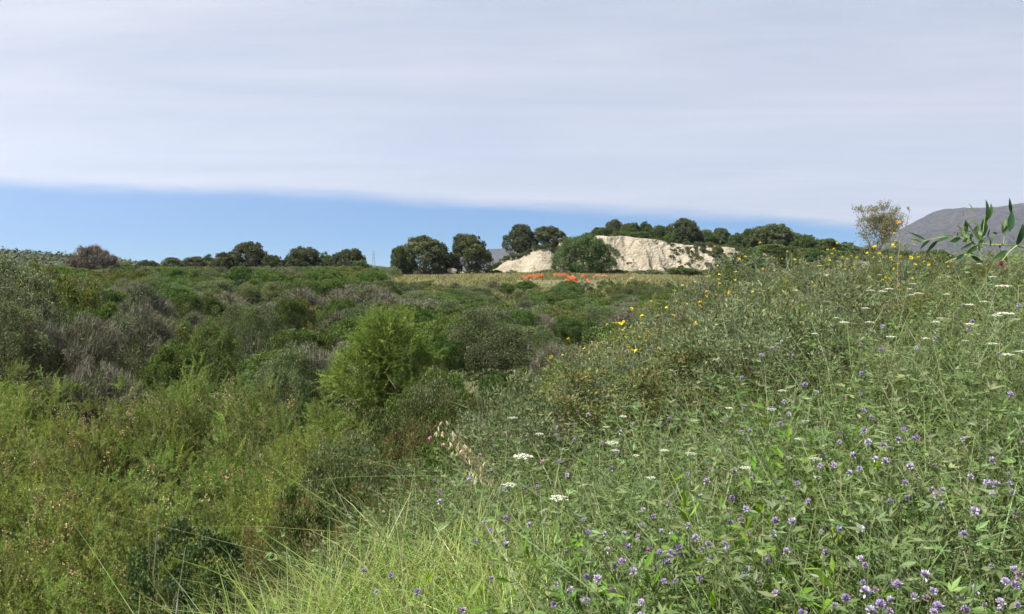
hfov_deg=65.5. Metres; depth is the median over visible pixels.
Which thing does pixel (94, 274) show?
yellowish shrub
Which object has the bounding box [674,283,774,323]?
bank bush
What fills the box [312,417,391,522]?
bush
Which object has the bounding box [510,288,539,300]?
wild olive shrub
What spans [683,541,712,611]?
clover plant
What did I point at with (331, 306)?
mastic shrub
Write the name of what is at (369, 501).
slope bush
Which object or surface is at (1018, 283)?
bank bush
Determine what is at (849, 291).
yellow flower plant
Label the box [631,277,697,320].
feathery shrub
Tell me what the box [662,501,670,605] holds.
clover plant
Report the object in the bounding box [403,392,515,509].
mastic shrub
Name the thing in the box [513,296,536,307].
wild olive shrub
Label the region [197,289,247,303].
sparse shrub
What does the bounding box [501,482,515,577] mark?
white umbel plant
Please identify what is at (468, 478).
clover plant
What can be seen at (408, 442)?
slope bush
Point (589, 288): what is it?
wild olive shrub
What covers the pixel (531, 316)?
mastic shrub
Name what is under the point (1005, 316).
white umbel plant
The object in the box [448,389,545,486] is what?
grey leaved shrub
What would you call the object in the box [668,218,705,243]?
round tree
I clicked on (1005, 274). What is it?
bank bush
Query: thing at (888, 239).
bank bush
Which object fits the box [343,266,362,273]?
mastic shrub
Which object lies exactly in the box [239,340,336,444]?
wild olive shrub
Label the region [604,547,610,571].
clover plant
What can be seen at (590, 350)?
leafy shrub
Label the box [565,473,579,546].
clover plant
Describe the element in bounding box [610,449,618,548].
white umbel plant
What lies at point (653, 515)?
clover plant
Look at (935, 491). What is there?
clover plant
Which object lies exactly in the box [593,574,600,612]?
clover plant
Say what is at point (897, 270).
yellow flower plant
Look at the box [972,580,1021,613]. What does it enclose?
clover plant
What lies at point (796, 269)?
bank bush
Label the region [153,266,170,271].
mastic shrub
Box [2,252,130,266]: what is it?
hillside
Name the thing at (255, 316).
grey leaved shrub
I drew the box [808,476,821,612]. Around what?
plant
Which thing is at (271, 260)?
round tree
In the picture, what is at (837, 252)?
evergreen tree
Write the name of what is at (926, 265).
yellow flower plant
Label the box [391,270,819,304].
field grass
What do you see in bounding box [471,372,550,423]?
slope bush
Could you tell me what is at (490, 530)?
clover plant
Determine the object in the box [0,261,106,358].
yellowish shrub
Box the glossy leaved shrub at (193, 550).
[123,484,245,613]
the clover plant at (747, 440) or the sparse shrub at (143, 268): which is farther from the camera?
the sparse shrub at (143, 268)
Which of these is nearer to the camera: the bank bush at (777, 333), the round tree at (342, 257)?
the bank bush at (777, 333)
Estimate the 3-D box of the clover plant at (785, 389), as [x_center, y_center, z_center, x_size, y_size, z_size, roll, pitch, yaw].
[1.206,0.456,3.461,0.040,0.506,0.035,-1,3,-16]
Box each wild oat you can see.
[434,420,477,549]
[448,430,489,570]
[459,444,500,533]
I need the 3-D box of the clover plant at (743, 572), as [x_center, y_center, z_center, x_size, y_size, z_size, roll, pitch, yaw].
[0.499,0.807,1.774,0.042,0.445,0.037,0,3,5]
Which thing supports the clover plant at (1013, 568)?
on the ground at (550, 282)
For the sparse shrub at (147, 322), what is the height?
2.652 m
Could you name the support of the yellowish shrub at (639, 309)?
on the ground at (550, 282)
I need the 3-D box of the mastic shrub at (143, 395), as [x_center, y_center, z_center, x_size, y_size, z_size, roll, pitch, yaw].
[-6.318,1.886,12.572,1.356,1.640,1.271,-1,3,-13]
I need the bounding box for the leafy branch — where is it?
[909,198,1023,268]
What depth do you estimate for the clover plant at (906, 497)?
2.00 m
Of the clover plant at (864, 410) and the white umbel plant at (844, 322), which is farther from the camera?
the white umbel plant at (844, 322)
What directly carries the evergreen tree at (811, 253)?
on the mound
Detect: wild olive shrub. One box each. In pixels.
[0,251,88,384]
[0,294,66,405]
[66,277,102,285]
[94,268,123,272]
[102,266,122,279]
[130,275,165,288]
[159,281,219,295]
[187,270,239,287]
[191,277,237,296]
[210,266,229,273]
[232,279,244,293]
[234,281,287,304]
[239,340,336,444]
[254,267,295,279]
[263,266,304,271]
[341,303,375,318]
[370,279,415,295]
[436,299,476,310]
[440,305,532,377]
[471,288,494,295]
[479,295,504,303]
[496,323,566,367]
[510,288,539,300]
[511,299,544,314]
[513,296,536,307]
[531,302,569,335]
[556,298,599,307]
[556,304,623,335]
[576,283,584,293]
[578,281,594,293]
[608,286,636,298]
[623,284,644,295]
[660,280,679,288]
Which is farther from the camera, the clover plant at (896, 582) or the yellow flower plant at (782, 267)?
the yellow flower plant at (782, 267)
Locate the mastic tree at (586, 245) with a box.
[551,232,620,273]
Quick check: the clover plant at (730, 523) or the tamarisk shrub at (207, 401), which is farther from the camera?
the tamarisk shrub at (207, 401)
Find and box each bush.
[213,495,380,613]
[240,466,412,611]
[289,428,456,563]
[336,455,465,566]
[342,392,445,521]
[372,388,510,514]
[382,368,470,433]
[383,375,485,455]
[387,429,482,518]
[418,420,526,504]
[445,368,582,504]
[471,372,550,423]
[485,392,592,475]
[491,381,531,403]
[513,349,585,399]
[521,360,672,471]
[537,340,643,394]
[540,410,622,458]
[542,339,677,438]
[550,347,670,447]
[578,320,717,412]
[585,325,698,370]
[594,340,686,387]
[598,349,668,397]
[602,365,731,460]
[613,342,780,460]
[622,303,706,346]
[628,323,737,412]
[645,273,738,338]
[650,316,688,336]
[655,295,848,411]
[656,290,699,333]
[657,311,700,350]
[660,308,850,414]
[662,365,754,442]
[669,278,852,413]
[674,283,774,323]
[684,282,826,338]
[696,277,721,309]
[700,297,740,340]
[705,301,817,361]
[712,291,865,353]
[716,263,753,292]
[716,297,818,361]
[727,314,876,407]
[729,322,849,383]
[733,308,865,399]
[735,269,812,293]
[738,308,883,416]
[740,257,799,297]
[740,283,777,308]
[744,293,801,306]
[755,260,830,289]
[773,278,810,305]
[778,249,820,295]
[780,257,923,374]
[787,255,850,306]
[808,275,855,307]
[821,253,867,295]
[830,292,886,317]
[835,306,879,321]
[842,292,906,317]
[843,246,888,286]
[848,319,929,375]
[849,262,895,302]
[852,312,930,359]
[861,288,965,340]
[867,238,915,279]
[881,243,939,284]
[886,254,937,286]
[896,294,991,336]
[897,274,975,326]
[898,268,974,288]
[905,282,965,308]
[913,249,954,266]
[914,252,956,282]
[916,277,970,294]
[916,318,1018,377]
[921,309,989,346]
[930,261,984,296]
[941,252,980,297]
[958,274,988,314]
[962,251,1017,290]
[966,273,1023,327]
[977,279,1023,317]
[984,288,1023,324]
[988,256,1023,292]
[1004,247,1023,263]
[1007,261,1023,284]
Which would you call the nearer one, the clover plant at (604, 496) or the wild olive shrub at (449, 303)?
the clover plant at (604, 496)
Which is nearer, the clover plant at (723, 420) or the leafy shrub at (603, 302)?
the clover plant at (723, 420)
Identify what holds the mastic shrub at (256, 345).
on the ground at (550, 282)
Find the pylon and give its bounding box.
[370,251,376,266]
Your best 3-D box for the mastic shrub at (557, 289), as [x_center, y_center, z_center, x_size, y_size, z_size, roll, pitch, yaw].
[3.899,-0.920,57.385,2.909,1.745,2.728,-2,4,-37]
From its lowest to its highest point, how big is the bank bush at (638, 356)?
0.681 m
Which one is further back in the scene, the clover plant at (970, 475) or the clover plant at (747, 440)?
the clover plant at (747, 440)
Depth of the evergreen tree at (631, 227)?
122.99 m
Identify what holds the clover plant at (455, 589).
on the ground at (550, 282)
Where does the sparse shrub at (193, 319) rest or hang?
on the ground at (550, 282)
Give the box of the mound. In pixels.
[462,236,866,272]
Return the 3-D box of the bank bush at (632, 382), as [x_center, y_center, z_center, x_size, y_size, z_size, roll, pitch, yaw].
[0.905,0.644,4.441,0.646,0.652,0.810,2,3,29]
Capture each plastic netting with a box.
[521,273,543,279]
[553,273,578,282]
[592,274,610,278]
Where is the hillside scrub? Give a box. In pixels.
[0,246,159,266]
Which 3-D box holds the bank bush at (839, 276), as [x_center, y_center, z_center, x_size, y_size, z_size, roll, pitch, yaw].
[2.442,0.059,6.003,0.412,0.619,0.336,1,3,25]
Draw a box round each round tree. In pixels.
[118,262,132,266]
[134,259,157,268]
[155,257,186,267]
[180,256,212,268]
[202,254,212,264]
[212,251,235,269]
[225,241,272,267]
[261,254,284,267]
[283,246,323,267]
[318,251,333,265]
[326,248,366,266]
[351,259,371,268]
[501,223,538,254]
[532,225,566,246]
[604,219,622,233]
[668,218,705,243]
[713,227,731,244]
[746,223,801,248]
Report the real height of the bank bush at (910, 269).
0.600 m
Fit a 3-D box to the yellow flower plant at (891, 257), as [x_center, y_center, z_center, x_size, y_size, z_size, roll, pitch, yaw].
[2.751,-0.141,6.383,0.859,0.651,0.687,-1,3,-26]
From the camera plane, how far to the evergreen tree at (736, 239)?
122.82 m
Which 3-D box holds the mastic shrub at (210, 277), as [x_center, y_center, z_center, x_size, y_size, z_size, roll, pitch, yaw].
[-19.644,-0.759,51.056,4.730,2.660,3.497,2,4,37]
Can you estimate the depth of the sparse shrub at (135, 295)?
32.76 m
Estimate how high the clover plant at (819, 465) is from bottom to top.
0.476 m
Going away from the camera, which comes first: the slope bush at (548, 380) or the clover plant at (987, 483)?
the clover plant at (987, 483)
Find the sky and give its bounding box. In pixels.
[0,0,1023,266]
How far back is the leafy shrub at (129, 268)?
79.31 m
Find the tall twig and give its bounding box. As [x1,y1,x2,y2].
[897,206,909,293]
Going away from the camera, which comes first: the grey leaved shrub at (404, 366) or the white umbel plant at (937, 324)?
the white umbel plant at (937, 324)
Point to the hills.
(497, 254)
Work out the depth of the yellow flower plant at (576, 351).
5.01 m
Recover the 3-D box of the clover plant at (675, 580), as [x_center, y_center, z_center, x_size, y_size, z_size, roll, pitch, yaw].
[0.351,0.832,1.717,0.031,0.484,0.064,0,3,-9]
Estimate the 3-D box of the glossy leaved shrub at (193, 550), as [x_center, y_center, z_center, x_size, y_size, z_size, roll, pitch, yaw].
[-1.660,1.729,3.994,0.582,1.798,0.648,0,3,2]
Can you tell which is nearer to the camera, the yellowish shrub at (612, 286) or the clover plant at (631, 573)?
the clover plant at (631, 573)
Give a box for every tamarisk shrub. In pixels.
[0,353,116,494]
[0,376,42,475]
[0,415,95,607]
[0,440,187,612]
[0,497,185,613]
[0,528,94,613]
[9,558,92,613]
[12,393,145,521]
[18,506,248,613]
[42,417,260,604]
[68,603,117,613]
[73,372,204,513]
[104,484,300,613]
[126,347,274,492]
[154,418,327,567]
[186,440,388,593]
[200,367,316,503]
[246,403,374,522]
[289,294,458,470]
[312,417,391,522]
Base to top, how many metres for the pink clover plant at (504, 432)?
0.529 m
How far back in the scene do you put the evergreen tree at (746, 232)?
126.71 m
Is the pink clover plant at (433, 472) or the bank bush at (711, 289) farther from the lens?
the bank bush at (711, 289)
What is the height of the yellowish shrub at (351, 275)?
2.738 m
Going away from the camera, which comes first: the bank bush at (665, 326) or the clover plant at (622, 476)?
the clover plant at (622, 476)
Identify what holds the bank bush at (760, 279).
on the ground at (550, 282)
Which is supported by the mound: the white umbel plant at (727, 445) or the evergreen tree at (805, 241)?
the evergreen tree at (805, 241)
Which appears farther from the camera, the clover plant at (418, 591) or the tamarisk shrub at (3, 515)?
the tamarisk shrub at (3, 515)
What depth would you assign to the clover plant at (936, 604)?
1.51 m
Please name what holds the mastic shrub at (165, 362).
on the ground at (550, 282)
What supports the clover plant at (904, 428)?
on the ground at (550, 282)
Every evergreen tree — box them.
[591,227,610,235]
[610,230,632,236]
[619,222,640,232]
[629,231,652,238]
[640,221,652,235]
[648,225,671,239]
[664,231,683,243]
[691,229,722,243]
[724,232,747,247]
[740,228,760,248]
[751,244,788,254]
[768,245,804,258]
[786,234,821,249]
[786,248,825,265]
[809,238,841,251]
[810,250,855,264]
[839,241,864,259]
[856,246,885,261]
[883,248,919,267]
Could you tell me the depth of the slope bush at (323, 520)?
4.90 m
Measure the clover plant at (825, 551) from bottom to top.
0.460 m
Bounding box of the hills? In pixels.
[452,248,518,271]
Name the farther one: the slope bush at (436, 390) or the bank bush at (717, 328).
the slope bush at (436, 390)
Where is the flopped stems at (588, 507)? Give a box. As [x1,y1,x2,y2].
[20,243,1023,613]
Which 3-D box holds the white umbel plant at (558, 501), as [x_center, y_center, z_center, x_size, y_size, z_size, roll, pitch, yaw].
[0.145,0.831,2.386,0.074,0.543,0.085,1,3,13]
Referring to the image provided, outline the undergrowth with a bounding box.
[0,272,739,604]
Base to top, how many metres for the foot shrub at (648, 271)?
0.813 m
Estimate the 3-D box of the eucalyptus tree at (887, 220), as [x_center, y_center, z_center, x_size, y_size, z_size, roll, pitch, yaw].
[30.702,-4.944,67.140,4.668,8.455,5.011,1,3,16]
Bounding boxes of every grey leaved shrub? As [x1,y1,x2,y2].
[216,302,289,368]
[247,348,346,396]
[365,294,413,303]
[366,266,401,277]
[379,342,422,401]
[395,282,428,301]
[402,290,449,301]
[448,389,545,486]
[454,290,492,303]
[459,285,498,293]
[475,321,533,365]
[590,300,654,320]
[634,281,654,292]
[636,314,665,327]
[644,285,670,296]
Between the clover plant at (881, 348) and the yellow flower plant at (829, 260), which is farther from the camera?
the yellow flower plant at (829, 260)
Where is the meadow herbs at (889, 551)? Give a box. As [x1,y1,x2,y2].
[215,243,1023,613]
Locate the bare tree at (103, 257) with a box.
[63,243,122,269]
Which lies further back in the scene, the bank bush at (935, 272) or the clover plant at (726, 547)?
the bank bush at (935, 272)
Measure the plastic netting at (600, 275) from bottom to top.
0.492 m
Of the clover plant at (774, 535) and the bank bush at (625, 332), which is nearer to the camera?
the clover plant at (774, 535)
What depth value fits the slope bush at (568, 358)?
11.35 m
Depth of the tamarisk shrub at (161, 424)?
9.80 m
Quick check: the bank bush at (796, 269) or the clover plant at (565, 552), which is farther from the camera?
the bank bush at (796, 269)
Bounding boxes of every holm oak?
[390,245,412,274]
[396,235,451,274]
[442,233,493,273]
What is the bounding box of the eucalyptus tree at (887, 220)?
[850,200,907,260]
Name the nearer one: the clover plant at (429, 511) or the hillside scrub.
the clover plant at (429, 511)
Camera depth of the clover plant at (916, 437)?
2.27 m
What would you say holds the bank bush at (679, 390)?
on the ground at (550, 282)
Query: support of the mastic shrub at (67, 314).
on the ground at (550, 282)
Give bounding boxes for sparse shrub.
[99,299,187,387]
[112,280,180,322]
[113,277,159,286]
[131,266,158,274]
[169,300,184,320]
[179,307,240,362]
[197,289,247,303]
[225,300,301,324]
[248,305,285,342]
[273,286,334,328]
[282,335,376,424]
[312,310,362,352]
[322,282,399,316]
[356,298,415,313]
[394,296,455,307]
[445,281,467,288]
[471,305,556,347]
[482,280,503,291]
[527,340,577,385]
[596,304,654,326]
[611,296,643,307]
[689,281,717,291]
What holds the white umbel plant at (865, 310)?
on the ground at (550, 282)
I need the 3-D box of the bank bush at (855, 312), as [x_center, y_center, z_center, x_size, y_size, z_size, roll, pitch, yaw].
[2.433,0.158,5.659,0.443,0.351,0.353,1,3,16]
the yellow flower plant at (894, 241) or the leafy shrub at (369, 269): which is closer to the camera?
the yellow flower plant at (894, 241)
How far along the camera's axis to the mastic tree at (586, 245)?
101.97 m
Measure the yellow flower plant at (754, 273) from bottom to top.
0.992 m
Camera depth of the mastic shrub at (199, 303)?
36.21 m
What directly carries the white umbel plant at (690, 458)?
on the ground at (550, 282)
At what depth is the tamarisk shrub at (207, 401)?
10.51 m
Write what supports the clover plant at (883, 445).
on the ground at (550, 282)
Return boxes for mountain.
[868,203,1023,263]
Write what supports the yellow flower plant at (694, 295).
on the ground at (550, 282)
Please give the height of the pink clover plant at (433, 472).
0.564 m
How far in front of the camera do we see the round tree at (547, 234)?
118.17 m
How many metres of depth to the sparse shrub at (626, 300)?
43.02 m
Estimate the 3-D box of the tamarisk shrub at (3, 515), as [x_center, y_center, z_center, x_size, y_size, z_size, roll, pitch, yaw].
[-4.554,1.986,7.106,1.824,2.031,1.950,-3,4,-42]
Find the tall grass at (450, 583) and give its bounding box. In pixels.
[50,473,705,613]
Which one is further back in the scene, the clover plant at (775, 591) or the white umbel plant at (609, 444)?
the white umbel plant at (609, 444)
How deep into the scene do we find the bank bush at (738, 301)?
5.99 m
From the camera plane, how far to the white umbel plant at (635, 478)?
2.62 m
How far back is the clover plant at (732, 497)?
2.15 m
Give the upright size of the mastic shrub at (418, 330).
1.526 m
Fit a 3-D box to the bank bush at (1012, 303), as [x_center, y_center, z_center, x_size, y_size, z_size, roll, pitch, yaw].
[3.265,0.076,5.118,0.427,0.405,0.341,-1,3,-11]
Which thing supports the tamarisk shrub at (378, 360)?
on the ground at (550, 282)
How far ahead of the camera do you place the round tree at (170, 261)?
79.30 m
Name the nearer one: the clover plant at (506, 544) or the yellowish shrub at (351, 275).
the clover plant at (506, 544)
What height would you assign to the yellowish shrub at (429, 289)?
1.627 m
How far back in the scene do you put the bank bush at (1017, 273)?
5.71 m
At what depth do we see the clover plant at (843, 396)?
2.97 m
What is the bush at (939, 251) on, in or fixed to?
on the ground at (550, 282)
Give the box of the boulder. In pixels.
[447,268,456,273]
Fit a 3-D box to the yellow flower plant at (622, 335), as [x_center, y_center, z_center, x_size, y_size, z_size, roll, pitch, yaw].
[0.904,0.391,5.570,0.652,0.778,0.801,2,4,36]
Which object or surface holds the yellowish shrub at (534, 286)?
on the ground at (550, 282)
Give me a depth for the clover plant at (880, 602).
1.58 m
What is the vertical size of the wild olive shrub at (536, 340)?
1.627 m
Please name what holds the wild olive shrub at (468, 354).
on the ground at (550, 282)
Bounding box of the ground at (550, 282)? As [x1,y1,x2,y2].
[0,274,1023,613]
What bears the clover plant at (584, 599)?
on the ground at (550, 282)
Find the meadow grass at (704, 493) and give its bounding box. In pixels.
[144,259,1023,613]
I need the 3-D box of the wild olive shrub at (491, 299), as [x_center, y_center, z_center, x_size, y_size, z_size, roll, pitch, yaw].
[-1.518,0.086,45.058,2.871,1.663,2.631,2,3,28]
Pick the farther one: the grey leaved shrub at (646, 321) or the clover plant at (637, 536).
the grey leaved shrub at (646, 321)
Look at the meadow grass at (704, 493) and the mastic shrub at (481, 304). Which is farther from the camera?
the mastic shrub at (481, 304)
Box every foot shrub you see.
[487,270,501,273]
[534,269,557,272]
[603,269,629,272]
[630,269,672,273]
[666,267,711,274]
[694,270,717,274]
[702,268,754,280]
[716,249,774,271]
[728,268,778,281]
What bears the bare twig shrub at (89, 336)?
on the ground at (550, 282)
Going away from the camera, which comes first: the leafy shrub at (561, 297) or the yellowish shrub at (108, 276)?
the leafy shrub at (561, 297)
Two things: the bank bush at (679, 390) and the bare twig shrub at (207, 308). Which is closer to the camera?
the bank bush at (679, 390)
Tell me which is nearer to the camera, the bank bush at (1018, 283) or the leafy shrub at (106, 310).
the bank bush at (1018, 283)
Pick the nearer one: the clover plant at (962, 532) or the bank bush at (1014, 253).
the clover plant at (962, 532)
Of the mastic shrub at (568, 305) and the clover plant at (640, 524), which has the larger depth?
the mastic shrub at (568, 305)
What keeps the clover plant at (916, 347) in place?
on the ground at (550, 282)
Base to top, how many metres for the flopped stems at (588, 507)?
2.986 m
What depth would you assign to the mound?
113.53 m
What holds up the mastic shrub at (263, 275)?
on the ground at (550, 282)
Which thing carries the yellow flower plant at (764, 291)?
on the ground at (550, 282)
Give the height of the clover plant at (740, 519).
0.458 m
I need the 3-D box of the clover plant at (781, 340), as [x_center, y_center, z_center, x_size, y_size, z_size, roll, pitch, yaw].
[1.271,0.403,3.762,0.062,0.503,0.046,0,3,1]
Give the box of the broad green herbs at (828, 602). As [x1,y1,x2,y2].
[423,248,1022,613]
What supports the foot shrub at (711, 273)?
on the ground at (550, 282)
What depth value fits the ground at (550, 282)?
9.82 m
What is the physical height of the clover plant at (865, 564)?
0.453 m
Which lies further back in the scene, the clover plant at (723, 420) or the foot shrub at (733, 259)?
the foot shrub at (733, 259)
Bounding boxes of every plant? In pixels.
[344,567,366,611]
[388,572,406,613]
[413,588,421,613]
[422,479,434,559]
[427,436,439,535]
[437,499,448,595]
[451,539,477,594]
[458,477,473,560]
[470,453,482,526]
[477,520,487,596]
[487,528,496,613]
[488,576,497,613]
[491,540,508,612]
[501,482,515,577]
[502,431,510,532]
[503,515,523,591]
[507,416,517,504]
[513,453,533,547]
[527,522,537,610]
[530,460,547,570]
[531,376,653,477]
[534,433,544,492]
[536,484,549,544]
[549,349,656,443]
[550,495,568,603]
[550,602,556,613]
[551,549,567,613]
[552,425,558,489]
[554,581,562,611]
[557,459,573,504]
[560,337,653,407]
[564,528,590,608]
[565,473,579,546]
[567,586,573,606]
[581,597,590,608]
[583,309,678,366]
[583,333,654,362]
[583,334,668,416]
[583,573,593,611]
[586,412,597,490]
[591,361,710,448]
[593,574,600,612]
[601,466,612,561]
[602,531,608,588]
[604,426,608,501]
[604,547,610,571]
[606,441,620,547]
[609,587,617,609]
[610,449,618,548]
[612,564,618,599]
[613,543,629,613]
[614,558,629,613]
[616,450,629,504]
[618,415,625,476]
[618,531,626,593]
[622,307,721,343]
[630,325,673,356]
[630,454,638,531]
[630,567,650,611]
[635,507,644,601]
[635,523,641,580]
[635,534,643,611]
[638,599,644,611]
[643,549,663,609]
[646,546,656,610]
[647,476,654,571]
[649,528,662,612]
[650,295,722,336]
[650,557,669,613]
[651,514,670,574]
[652,321,722,384]
[656,416,669,479]
[656,449,668,539]
[657,544,683,612]
[658,261,748,314]
[658,290,721,329]
[660,578,668,603]
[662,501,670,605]
[665,283,753,329]
[667,549,681,611]
[671,552,684,601]
[672,295,781,322]
[673,578,678,613]
[680,534,707,611]
[681,547,703,613]
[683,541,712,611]
[685,452,695,537]
[685,522,694,595]
[686,472,695,610]
[696,576,703,613]
[698,271,802,312]
[698,291,818,336]
[703,478,718,571]
[707,556,716,610]
[714,252,828,299]
[716,278,827,304]
[716,545,731,610]
[722,258,789,293]
[722,407,731,504]
[722,419,731,510]
[723,541,731,613]
[727,495,737,576]
[727,519,743,610]
[729,469,737,564]
[730,571,746,613]
[736,466,750,568]
[738,517,748,601]
[739,242,825,293]
[743,506,758,609]
[744,253,833,297]
[746,438,761,508]
[748,516,779,587]
[750,477,760,591]
[751,251,851,297]
[752,406,772,461]
[753,580,762,613]
[759,353,777,444]
[763,408,775,499]
[764,557,773,613]
[769,495,785,607]
[769,530,792,596]
[770,480,800,582]
[772,517,795,610]
[772,589,779,601]
[777,421,794,487]
[778,339,786,408]
[778,389,784,474]
[783,354,793,447]
[783,547,797,599]
[788,498,810,597]
[793,382,809,456]
[794,437,802,524]
[795,270,870,303]
[798,609,807,613]
[799,280,899,315]
[800,419,809,498]
[802,253,873,311]
[804,443,812,553]
[808,279,940,312]
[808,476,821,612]
[809,294,880,338]
[809,333,816,417]
[809,457,821,565]
[810,549,828,613]
[814,250,918,282]
[818,453,826,602]
[818,463,828,603]
[826,525,843,613]
[829,439,842,572]
[831,462,844,600]
[831,602,838,613]
[833,239,924,286]
[834,321,849,409]
[834,451,855,584]
[836,395,845,490]
[836,563,853,613]
[837,253,904,299]
[841,232,921,284]
[841,593,850,613]
[853,439,879,571]
[854,342,862,436]
[855,555,863,613]
[856,524,884,607]
[857,466,874,602]
[859,371,874,439]
[859,585,871,613]
[860,307,869,391]
[861,428,884,529]
[862,408,871,481]
[862,561,873,612]
[863,321,873,397]
[865,254,923,294]
[865,605,876,613]
[868,256,951,318]
[870,269,949,312]
[872,347,887,452]
[872,456,881,534]
[872,586,878,604]
[874,498,892,582]
[875,599,886,613]
[879,294,999,350]
[880,441,898,540]
[882,457,902,576]
[883,336,895,401]
[886,595,893,613]
[886,607,893,613]
[888,458,898,567]
[889,434,920,568]
[892,579,903,613]
[894,437,900,552]
[898,480,910,552]
[900,426,924,519]
[903,462,917,581]
[905,496,919,607]
[911,592,918,613]
[912,346,919,435]
[912,570,931,613]
[913,486,934,606]
[917,487,945,613]
[919,501,944,603]
[922,337,929,423]
[922,492,940,611]
[922,594,930,613]
[930,530,968,609]
[930,587,938,613]
[930,600,944,613]
[930,607,936,613]
[931,463,937,600]
[932,321,940,388]
[955,584,979,613]
[956,436,972,524]
[956,473,974,573]
[957,340,968,411]
[960,604,969,613]
[962,303,972,407]
[963,328,971,443]
[965,323,972,444]
[969,457,995,530]
[970,506,998,606]
[971,480,1000,576]
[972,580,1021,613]
[975,479,1007,573]
[980,419,987,518]
[983,490,997,605]
[985,315,1001,403]
[985,564,993,610]
[986,342,999,416]
[989,276,995,324]
[991,285,1008,339]
[994,312,1015,414]
[995,472,1013,612]
[995,566,1018,610]
[995,598,1005,607]
[996,391,1014,518]
[1001,353,1014,488]
[1001,488,1015,574]
[1001,577,1009,612]
[1006,481,1023,562]
[1009,318,1019,391]
[1010,509,1023,592]
[1013,570,1023,610]
[1014,350,1023,453]
[1014,602,1020,613]
[1015,425,1023,538]
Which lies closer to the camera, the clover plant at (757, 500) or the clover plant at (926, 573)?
the clover plant at (926, 573)
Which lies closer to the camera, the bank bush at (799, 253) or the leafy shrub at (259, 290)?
the bank bush at (799, 253)
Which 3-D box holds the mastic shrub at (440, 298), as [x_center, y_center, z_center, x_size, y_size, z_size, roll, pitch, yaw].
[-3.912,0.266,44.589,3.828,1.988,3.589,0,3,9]
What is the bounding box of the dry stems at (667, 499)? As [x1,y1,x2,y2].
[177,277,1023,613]
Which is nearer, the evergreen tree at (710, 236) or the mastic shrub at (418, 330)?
the mastic shrub at (418, 330)
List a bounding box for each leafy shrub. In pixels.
[30,266,57,275]
[56,265,89,274]
[63,300,130,371]
[122,266,135,270]
[141,278,168,290]
[224,266,255,287]
[232,285,280,304]
[352,305,416,319]
[357,265,385,273]
[384,303,434,312]
[405,308,449,350]
[427,334,464,377]
[454,303,512,317]
[477,364,531,392]
[513,381,588,433]
[546,292,605,306]
[572,295,623,305]
[573,298,609,320]
[578,345,609,361]
[582,317,675,348]
[666,286,689,293]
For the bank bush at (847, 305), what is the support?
on the ground at (550, 282)
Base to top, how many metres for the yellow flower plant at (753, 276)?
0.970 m
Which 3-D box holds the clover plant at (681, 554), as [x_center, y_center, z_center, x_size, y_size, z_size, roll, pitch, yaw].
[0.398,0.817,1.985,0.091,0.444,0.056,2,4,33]
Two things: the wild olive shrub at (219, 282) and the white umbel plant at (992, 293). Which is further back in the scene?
the wild olive shrub at (219, 282)
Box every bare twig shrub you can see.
[16,308,124,391]
[27,354,145,470]
[70,284,127,294]
[109,278,157,291]
[173,300,238,321]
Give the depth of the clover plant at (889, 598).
1.50 m
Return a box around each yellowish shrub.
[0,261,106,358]
[86,273,103,280]
[92,269,142,282]
[98,323,214,377]
[109,267,148,281]
[280,296,330,331]
[332,264,357,276]
[344,337,426,385]
[347,269,391,279]
[419,286,455,297]
[511,279,540,292]
[529,306,587,343]
[608,282,624,294]
[612,279,649,296]
[636,303,655,310]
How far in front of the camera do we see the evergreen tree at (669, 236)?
119.60 m
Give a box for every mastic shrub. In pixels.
[47,293,102,322]
[55,308,76,325]
[56,271,90,281]
[57,287,125,310]
[72,374,146,447]
[78,289,140,311]
[80,270,102,276]
[98,280,126,289]
[124,284,195,313]
[136,315,200,362]
[138,338,207,410]
[145,274,170,282]
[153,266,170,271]
[154,265,193,278]
[162,277,209,288]
[167,292,231,324]
[172,275,234,291]
[179,323,242,392]
[180,267,224,280]
[190,317,254,362]
[196,288,226,297]
[204,315,247,334]
[223,310,274,359]
[226,349,317,412]
[240,278,268,301]
[248,269,300,282]
[254,300,277,305]
[255,328,349,360]
[274,298,309,340]
[277,280,294,288]
[287,277,329,299]
[287,281,328,313]
[299,266,331,271]
[300,270,349,284]
[303,266,349,281]
[314,276,386,307]
[315,296,356,327]
[318,313,414,378]
[342,270,392,303]
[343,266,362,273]
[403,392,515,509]
[407,280,435,290]
[411,327,451,352]
[415,306,464,319]
[420,294,453,303]
[422,312,485,371]
[436,292,468,300]
[440,287,473,295]
[446,296,489,304]
[464,300,533,330]
[474,293,500,304]
[489,309,551,356]
[495,282,520,298]
[514,280,534,294]
[523,290,556,309]
[548,282,582,298]
[551,316,600,351]
[552,280,579,293]
[554,301,598,319]
[594,280,617,294]
[611,294,648,300]
[644,295,684,303]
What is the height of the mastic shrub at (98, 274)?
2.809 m
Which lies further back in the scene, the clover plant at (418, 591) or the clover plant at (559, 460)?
the clover plant at (559, 460)
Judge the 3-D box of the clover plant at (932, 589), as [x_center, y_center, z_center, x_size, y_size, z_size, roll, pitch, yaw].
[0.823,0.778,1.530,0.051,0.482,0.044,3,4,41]
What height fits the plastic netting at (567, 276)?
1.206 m
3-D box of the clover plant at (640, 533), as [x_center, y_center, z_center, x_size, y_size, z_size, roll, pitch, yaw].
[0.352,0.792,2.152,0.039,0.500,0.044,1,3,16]

